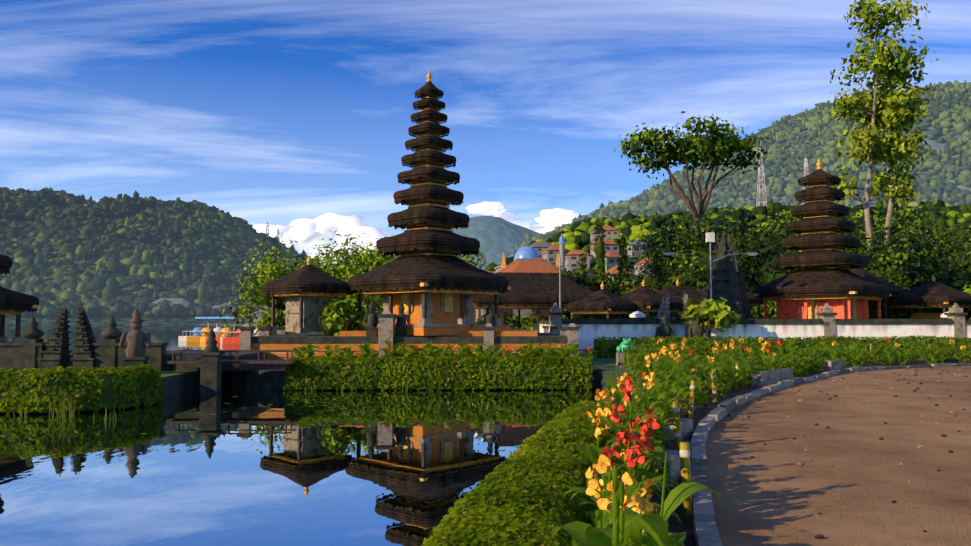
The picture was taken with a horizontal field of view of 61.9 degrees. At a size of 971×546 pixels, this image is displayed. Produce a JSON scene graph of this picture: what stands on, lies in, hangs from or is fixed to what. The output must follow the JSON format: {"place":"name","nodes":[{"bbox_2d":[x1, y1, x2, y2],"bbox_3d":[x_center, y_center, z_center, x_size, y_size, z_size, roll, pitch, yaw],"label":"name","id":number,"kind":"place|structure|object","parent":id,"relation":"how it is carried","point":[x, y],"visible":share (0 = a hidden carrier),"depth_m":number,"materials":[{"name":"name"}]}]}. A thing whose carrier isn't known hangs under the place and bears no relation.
{"place":"outdoors","nodes":[
{"label":"outdoors","id":0,"kind":"place"},
{"bbox_2d":[2,371,229,412],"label":"island ground","id":1,"kind":"structure","parent":0,"point":[177,382],"depth_m":29.70,"materials":[{"name":"green plant"}]},
{"bbox_2d":[0,255,38,342],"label":"shrine","id":2,"kind":"object","parent":1,"relation":"on","point":[18,303],"visible":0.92,"depth_m":33.31,"materials":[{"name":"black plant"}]},
{"bbox_2d":[37,305,95,369],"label":"gate","id":3,"kind":"structure","parent":1,"relation":"on","point":[56,351],"depth_m":30.76,"materials":[{"name":"stone"}]},
{"bbox_2d":[0,316,266,371],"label":"island wall","id":4,"kind":"structure","parent":1,"relation":"on","point":[27,353],"depth_m":30.80,"materials":[{"name":"stone"}]},
{"bbox_2d":[5,203,255,324],"bbox_3d":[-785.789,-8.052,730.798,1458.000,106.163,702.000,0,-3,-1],"label":"hill","id":5,"kind":"structure","parent":0,"point":[104,320],"depth_m":427.94,"materials":[{"name":"green plant"}]},
{"bbox_2d":[0,187,323,317],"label":"hill forest trees","id":6,"kind":"object","parent":5,"relation":"on","point":[204,256],"depth_m":524.72,"materials":[{"name":"green plant"}]},
{"bbox_2d":[0,325,620,545],"bbox_3d":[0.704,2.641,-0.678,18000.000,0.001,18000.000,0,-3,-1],"label":"lake water","id":7,"kind":"structure","parent":0,"point":[280,471],"depth_m":15.18,"materials":[{"name":"blue liquid"}]},
{"bbox_2d":[0,364,165,414],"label":"hedge","id":8,"kind":"object","parent":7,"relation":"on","point":[76,372],"depth_m":23.36,"materials":[{"name":"green plant"}]},
{"bbox_2d":[178,317,258,343],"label":"jetty boats","id":9,"kind":"object","parent":7,"relation":"on","point":[223,335],"visible":0.4,"depth_m":96.62,"materials":[{"name":"multicoloured paint"}]},
{"bbox_2d":[167,329,297,393],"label":"bridge","id":10,"kind":"structure","parent":7,"relation":"in","point":[210,361],"depth_m":29.56,"materials":[{"name":"stone"}]},
{"bbox_2d":[13,385,460,433],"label":"pond reeds","id":11,"kind":"object","parent":7,"relation":"on","point":[62,411],"visible":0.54,"depth_m":22.27,"materials":[{"name":"green plant"}]},
{"bbox_2d":[232,365,604,386],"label":"stone embankment","id":12,"kind":"structure","parent":7,"relation":"in","point":[237,378],"depth_m":32.44,"materials":[{"name":"stone"}]},
{"bbox_2d":[283,355,593,390],"bbox_3d":[-1.761,3.872,31.259,11.857,1.376,1.548,0,-3,-1],"label":"hedge","id":13,"kind":"object","parent":12,"relation":"on","point":[438,361],"depth_m":30.72,"materials":[{"name":"green plant"}]},
{"bbox_2d":[251,202,578,266],"bbox_3d":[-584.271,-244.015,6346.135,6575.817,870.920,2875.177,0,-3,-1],"label":"cloud","id":14,"kind":"structure","parent":0,"point":[311,239],"depth_m":5020.94,"materials":[{"name":"white"}]},
{"bbox_2d":[364,216,537,306],"bbox_3d":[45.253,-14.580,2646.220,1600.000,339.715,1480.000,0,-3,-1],"label":"hill","id":15,"kind":"structure","parent":0,"point":[489,222],"depth_m":2404.73,"materials":[{"name":"green plant"}]},
{"bbox_2d":[0,0,970,233],"label":"sky","id":16,"kind":"structure","parent":0,"point":[279,112],"materials":[{"name":"blue"}]},
{"bbox_2d":[198,323,964,510],"bbox_3d":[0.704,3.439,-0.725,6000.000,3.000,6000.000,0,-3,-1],"label":"mainland ground","id":17,"kind":"structure","parent":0,"point":[260,379],"depth_m":31.34,"materials":[{"name":"green plant"}]},
{"bbox_2d":[152,298,266,321],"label":"lakeside resort","id":18,"kind":"structure","parent":17,"relation":"on","point":[180,301],"depth_m":443.51,"materials":[{"name":"tile"}]},
{"bbox_2d":[220,231,496,330],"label":"shore trees","id":19,"kind":"object","parent":17,"relation":"on","point":[345,270],"depth_m":81.32,"materials":[{"name":"green plant"}]},
{"bbox_2d":[238,311,579,364],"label":"temple wall","id":20,"kind":"structure","parent":17,"relation":"on","point":[281,339],"depth_m":35.51,"materials":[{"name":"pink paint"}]},
{"bbox_2d":[262,255,353,332],"bbox_3d":[-8.584,0.995,39.296,3.500,3.768,3.500,-3,-5,44],"label":"shrine","id":21,"kind":"object","parent":20,"relation":"on","point":[308,290],"visible":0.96,"depth_m":38.49,"materials":[{"name":"brown plant"}]},
{"bbox_2d":[347,70,512,335],"bbox_3d":[-2.785,-3.539,39.680,6.300,13.025,6.300,-3,-5,44],"label":"pagoda","id":22,"kind":"object","parent":20,"relation":"on","point":[431,280],"visible":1,"depth_m":38.45,"materials":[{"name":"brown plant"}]},
{"bbox_2d":[119,301,708,367],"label":"guardian statues","id":23,"kind":"object","parent":17,"relation":"on","point":[135,337],"visible":0.85,"depth_m":35.95,"materials":[{"name":"stone"}]},
{"bbox_2d":[422,400,628,545],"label":"hedge","id":24,"kind":"object","parent":17,"relation":"on","point":[562,435],"depth_m":6.20,"materials":[{"name":"green plant"}]},
{"bbox_2d":[474,252,593,323],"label":"orange-roofed building","id":25,"kind":"structure","parent":17,"relation":"on","point":[530,266],"depth_m":70.02,"materials":[{"name":"tile"}]},
{"bbox_2d":[474,272,595,332],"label":"thatched pavilion","id":26,"kind":"structure","parent":17,"relation":"on","point":[537,291],"depth_m":52.98,"materials":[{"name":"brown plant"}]},
{"bbox_2d":[519,257,560,310],"bbox_3d":[3.182,1.867,46.707,2.459,5.600,0.240,0,-3,-1],"label":"street lamp","id":27,"kind":"object","parent":17,"relation":"on","point":[528,259],"visible":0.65,"depth_m":46.76,"materials":[{"name":"grey metal"}]},
{"bbox_2d":[488,225,652,318],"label":"village houses","id":28,"kind":"structure","parent":17,"relation":"on","point":[547,251],"depth_m":284.37,"materials":[{"name":"paint"}]},
{"bbox_2d":[564,281,640,318],"bbox_3d":[7.332,2.701,50.553,3.800,4.378,3.800,-3,-5,44],"label":"bale","id":29,"kind":"object","parent":17,"relation":"on","point":[602,300],"visible":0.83,"depth_m":49.48,"materials":[{"name":"brown plant"}]},
{"bbox_2d":[253,298,970,335],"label":"shore bush foliage","id":30,"kind":"object","parent":17,"relation":"on","point":[334,319],"visible":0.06,"depth_m":59.88,"materials":[{"name":"green plant"}]},
{"bbox_2d":[616,338,633,367],"bbox_3d":[5.882,3.323,33.822,0.779,1.210,0.768,0,-3,-1],"label":"frog statue","id":31,"kind":"object","parent":17,"relation":"on","point":[625,344],"visible":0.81,"depth_m":33.59,"materials":[{"name":"stone"}]},
{"bbox_2d":[610,279,682,318],"bbox_3d":[10.200,2.666,52.119,4.000,4.628,4.000,3,-4,-41],"label":"bale","id":32,"kind":"object","parent":17,"relation":"on","point":[643,297],"visible":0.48,"depth_m":50.99,"materials":[{"name":"brown plant"}]},
{"bbox_2d":[641,279,705,318],"bbox_3d":[13.136,2.767,55.180,5.200,4.778,4.000,1,-3,-11],"label":"bale","id":33,"kind":"object","parent":17,"relation":"on","point":[676,292],"visible":0.29,"depth_m":54.49,"materials":[{"name":"brown plant"}]},
{"bbox_2d":[654,292,693,337],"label":"gate wall","id":34,"kind":"structure","parent":17,"relation":"on","point":[664,304],"depth_m":45.42,"materials":[{"name":"stone"}]},
{"bbox_2d":[565,226,782,318],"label":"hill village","id":35,"kind":"object","parent":17,"relation":"on","point":[630,261],"depth_m":282.46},
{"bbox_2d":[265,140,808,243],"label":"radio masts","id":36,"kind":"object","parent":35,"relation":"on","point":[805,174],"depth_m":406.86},
{"bbox_2d":[484,198,970,305],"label":"trees","id":37,"kind":"object","parent":35,"relation":"on","point":[576,235],"visible":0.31,"depth_m":346.12,"materials":[{"name":"green plant"}]},
{"bbox_2d":[622,345,788,368],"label":"flowers","id":38,"kind":"object","parent":17,"relation":"on","point":[705,349],"depth_m":33.32,"materials":[{"name":"plant"}]},
{"bbox_2d":[663,242,757,298],"bbox_3d":[13.202,1.403,47.345,5.520,6.600,0.240,0,-3,-1],"label":"street lamp","id":39,"kind":"object","parent":17,"relation":"on","point":[710,262],"visible":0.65,"depth_m":47.43,"materials":[{"name":"grey metal"}]},
{"bbox_2d":[706,232,714,241],"bbox_3d":[13.202,-2.091,47.547,0.450,0.550,0.300,0,-3,-1],"label":"lamp head","id":40,"kind":"object","parent":39,"relation":"attached to","point":[710,236],"visible":0.93,"depth_m":47.40,"materials":[{"name":"white paint"}]},
{"bbox_2d":[680,297,740,338],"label":"plants","id":41,"kind":"object","parent":17,"relation":"on","point":[718,313],"depth_m":43.97,"materials":[{"name":"green plant"}]},
{"bbox_2d":[705,231,752,318],"bbox_3d":[15.041,1.162,50.303,2.540,7.422,5.200,-2,-4,27],"label":"candi bentar gate","id":42,"kind":"object","parent":17,"relation":"on","point":[728,281],"visible":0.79,"depth_m":49.04,"materials":[{"name":"stone"}]},
{"bbox_2d":[698,286,763,318],"bbox_3d":[17.441,2.782,59.778,5.200,5.278,4.400,1,-4,-21],"label":"bale","id":43,"kind":"object","parent":17,"relation":"on","point":[755,301],"visible":0.17,"depth_m":58.59,"materials":[{"name":"brown plant"}]},
{"bbox_2d":[533,303,970,354],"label":"compound wall","id":44,"kind":"structure","parent":17,"relation":"on","point":[955,323],"depth_m":45.46,"materials":[{"name":"paint"}]},
{"bbox_2d":[549,111,970,318],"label":"trees","id":45,"kind":"object","parent":17,"relation":"on","point":[926,257],"depth_m":73.81,"materials":[{"name":"green plant"}]},
{"bbox_2d":[629,309,948,318],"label":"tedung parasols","id":46,"kind":"object","parent":17,"relation":"on","point":[637,314],"visible":0.62,"depth_m":47.53,"materials":[{"name":"white fabric"}]},
{"bbox_2d":[629,359,970,545],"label":"flower bed soil","id":47,"kind":"structure","parent":17,"relation":"on","point":[676,525],"depth_m":16.47,"materials":[{"name":"brown soil"}]},
{"bbox_2d":[290,337,970,368],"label":"hedge","id":48,"kind":"object","parent":47,"relation":"on","point":[888,351],"visible":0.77,"depth_m":34.11,"materials":[{"name":"green plant"}]},
{"bbox_2d":[673,401,680,449],"bbox_3d":[2.910,2.317,12.281,0.107,0.742,0.107,-3,1,2],"label":"bamboo post","id":49,"kind":"object","parent":47,"relation":"on","point":[676,414],"visible":0.92,"depth_m":12.24,"materials":[{"name":"yellow wood"}]},
{"bbox_2d":[679,442,691,515],"bbox_3d":[2.034,2.088,8.213,0.115,0.729,0.115,2,-7,-29],"label":"bamboo post","id":50,"kind":"object","parent":47,"relation":"on","point":[685,453],"visible":0.79,"depth_m":8.18,"materials":[{"name":"yellow wood"}]},
{"bbox_2d":[688,380,694,418],"bbox_3d":[4.131,2.534,16.194,0.112,0.759,0.112,4,-5,5],"label":"bamboo post","id":51,"kind":"object","parent":47,"relation":"on","point":[691,400],"visible":0.92,"depth_m":16.16,"materials":[{"name":"yellow wood"}]},
{"bbox_2d":[551,336,841,545],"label":"canna plants","id":52,"kind":"object","parent":47,"relation":"on","point":[620,490],"visible":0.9,"depth_m":8.19,"materials":[{"name":"green plant"}]},
{"bbox_2d":[711,369,716,401],"bbox_3d":[5.477,2.700,19.367,0.121,0.791,0.121,3,-7,-42],"label":"bamboo post","id":53,"kind":"object","parent":47,"relation":"on","point":[714,384],"visible":0.92,"depth_m":19.33,"materials":[{"name":"yellow wood"}]},
{"bbox_2d":[735,361,738,388],"bbox_3d":[7.206,2.921,23.162,0.098,0.787,0.098,0,0,40],"label":"bamboo post","id":54,"kind":"object","parent":47,"relation":"on","point":[737,377],"visible":0.73,"depth_m":23.13,"materials":[{"name":"yellow wood"}]},
{"bbox_2d":[652,360,970,545],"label":"kerb blocks","id":55,"kind":"structure","parent":17,"relation":"on","point":[706,532],"depth_m":13.49,"materials":[{"name":"stone"}]},
{"bbox_2d":[849,267,907,318],"bbox_3d":[26.970,2.208,58.509,6.000,6.278,6.800,-3,-4,39],"label":"bale","id":56,"kind":"object","parent":17,"relation":"on","point":[894,289],"visible":0.1,"depth_m":56.90,"materials":[{"name":"brown plant"}]},
{"bbox_2d":[827,0,937,250],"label":"eucalyptus trees","id":57,"kind":"object","parent":17,"relation":"on","point":[897,106],"depth_m":80.69,"materials":[{"name":"green plant"}]},
{"bbox_2d":[883,274,970,318],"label":"bale","id":58,"kind":"object","parent":17,"relation":"on","point":[933,293],"visible":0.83,"depth_m":53.91,"materials":[{"name":"brown plant"}]},
{"bbox_2d":[254,80,970,264],"bbox_3d":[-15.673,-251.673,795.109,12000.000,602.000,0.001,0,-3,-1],"label":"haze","id":59,"kind":"object","parent":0,"point":[694,185],"depth_m":791.40,"materials":[{"name":"green plant"}]},
{"bbox_2d":[477,108,970,269],"bbox_3d":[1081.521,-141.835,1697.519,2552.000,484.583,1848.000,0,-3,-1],"label":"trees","id":60,"kind":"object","parent":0,"point":[936,145],"depth_m":1288.88,"materials":[{"name":"green plant"}]},
{"bbox_2d":[515,79,970,249],"bbox_3d":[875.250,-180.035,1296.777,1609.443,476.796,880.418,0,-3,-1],"label":"mountain forest trees","id":61,"kind":"object","parent":60,"relation":"on","point":[937,108],"depth_m":1331.60,"materials":[{"name":"green plant"}]},
{"bbox_2d":[592,335,970,357],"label":"hedge wall","id":62,"kind":"structure","parent":0,"point":[729,338],"depth_m":42.63,"materials":[{"name":"green plant"}]},
{"bbox_2d":[706,366,970,545],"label":"paved path","id":63,"kind":"structure","parent":0,"point":[867,512],"depth_m":11.11,"materials":[{"name":"brown concrete"}]},
{"bbox_2d":[715,367,967,538],"bbox_3d":[10.861,2.857,15.798,11.332,0.079,45.090,-2,-4,28],"label":"path debris","id":64,"kind":"object","parent":63,"relation":"on","point":[819,536],"visible":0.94,"depth_m":16.42,"materials":[{"name":"plant"}]},
{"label":"meru tower terrace","id":65,"kind":"structure","parent":0,"visible":0},
{"bbox_2d":[753,159,890,318],"bbox_3d":[21.608,-1.617,52.105,6.900,11.657,6.900,-3,-5,44],"label":"pagoda","id":66,"kind":"object","parent":65,"relation":"on","point":[820,262],"visible":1,"depth_m":50.77,"materials":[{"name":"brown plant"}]}
]}

